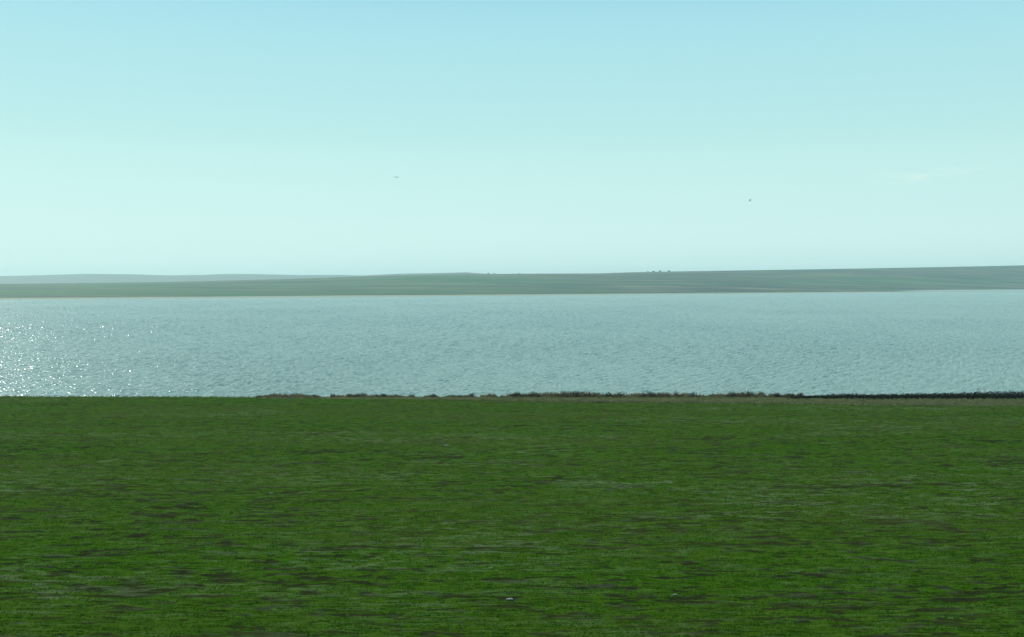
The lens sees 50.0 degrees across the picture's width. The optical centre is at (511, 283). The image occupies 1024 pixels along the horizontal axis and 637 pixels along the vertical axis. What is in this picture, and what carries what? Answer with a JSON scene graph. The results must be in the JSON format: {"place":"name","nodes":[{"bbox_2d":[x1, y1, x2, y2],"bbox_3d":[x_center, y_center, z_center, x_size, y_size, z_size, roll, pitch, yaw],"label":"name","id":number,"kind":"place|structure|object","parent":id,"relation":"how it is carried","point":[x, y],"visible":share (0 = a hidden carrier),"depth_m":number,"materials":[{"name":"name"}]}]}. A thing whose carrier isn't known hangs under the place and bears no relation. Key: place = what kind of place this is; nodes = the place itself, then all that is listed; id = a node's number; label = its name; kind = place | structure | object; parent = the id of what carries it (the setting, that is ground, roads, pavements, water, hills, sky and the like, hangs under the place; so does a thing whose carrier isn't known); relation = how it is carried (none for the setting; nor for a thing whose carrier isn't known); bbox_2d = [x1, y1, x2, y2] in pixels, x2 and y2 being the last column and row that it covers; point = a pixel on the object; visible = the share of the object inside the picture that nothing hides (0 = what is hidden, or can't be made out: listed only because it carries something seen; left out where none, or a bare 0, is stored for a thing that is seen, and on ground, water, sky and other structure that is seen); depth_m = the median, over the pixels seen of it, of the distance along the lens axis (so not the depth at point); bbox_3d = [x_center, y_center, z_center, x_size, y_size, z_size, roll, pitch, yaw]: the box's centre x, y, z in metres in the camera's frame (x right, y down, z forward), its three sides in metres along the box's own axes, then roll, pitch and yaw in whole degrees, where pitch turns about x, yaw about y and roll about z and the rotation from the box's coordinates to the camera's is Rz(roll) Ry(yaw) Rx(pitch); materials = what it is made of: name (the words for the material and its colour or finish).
{"place":"outdoors","nodes":[
{"label":"outdoors","id":0,"kind":"place"},
{"bbox_2d":[0,274,361,283],"bbox_3d":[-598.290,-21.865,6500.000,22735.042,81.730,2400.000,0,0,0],"label":"distant hills","id":1,"kind":"structure","parent":0,"point":[82,278],"depth_m":6276.15,"materials":[{"name":"grey"}]},
{"bbox_2d":[331,272,482,277],"bbox_3d":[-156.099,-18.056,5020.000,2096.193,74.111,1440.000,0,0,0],"label":"distant rise","id":2,"kind":"structure","parent":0,"point":[416,274],"depth_m":5100.22,"materials":[{"name":"grey"}]},
{"bbox_2d":[0,397,1023,636],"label":"field","id":3,"kind":"structure","parent":0,"point":[779,487],"depth_m":49.26,"materials":[{"name":"green plant"}]},
{"bbox_2d":[0,291,1023,402],"bbox_3d":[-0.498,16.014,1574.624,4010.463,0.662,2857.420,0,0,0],"label":"lake","id":4,"kind":"structure","parent":0,"point":[867,343],"depth_m":288.05,"materials":[{"name":"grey liquid"}]},
{"bbox_2d":[0,265,1023,299],"bbox_3d":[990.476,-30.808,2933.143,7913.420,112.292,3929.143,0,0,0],"label":"hills","id":5,"kind":"structure","parent":0,"point":[961,279],"depth_m":2136.78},
{"bbox_2d":[0,0,1023,275],"label":"sky","id":6,"kind":"structure","parent":0,"point":[142,137],"materials":[{"name":"blue"}]},
{"bbox_2d":[2,395,1023,405],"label":"bank","id":7,"kind":"structure","parent":0,"point":[798,403],"depth_m":135.17,"materials":[{"name":"plant"}]},
{"bbox_2d":[0,390,932,398],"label":"reeds","id":8,"kind":"object","parent":7,"relation":"on","point":[590,395],"visible":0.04,"depth_m":150.07,"materials":[{"name":"plant"}]},
{"bbox_2d":[742,390,753,396],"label":"shrub","id":9,"kind":"object","parent":7,"relation":"on","point":[749,393],"visible":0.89,"depth_m":150.09,"materials":[{"name":"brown plant"}]},
{"bbox_2d":[786,390,1023,399],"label":"thicket","id":10,"kind":"object","parent":7,"relation":"on","point":[983,395],"visible":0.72,"depth_m":146.39,"materials":[{"name":"green plant"}]}
]}

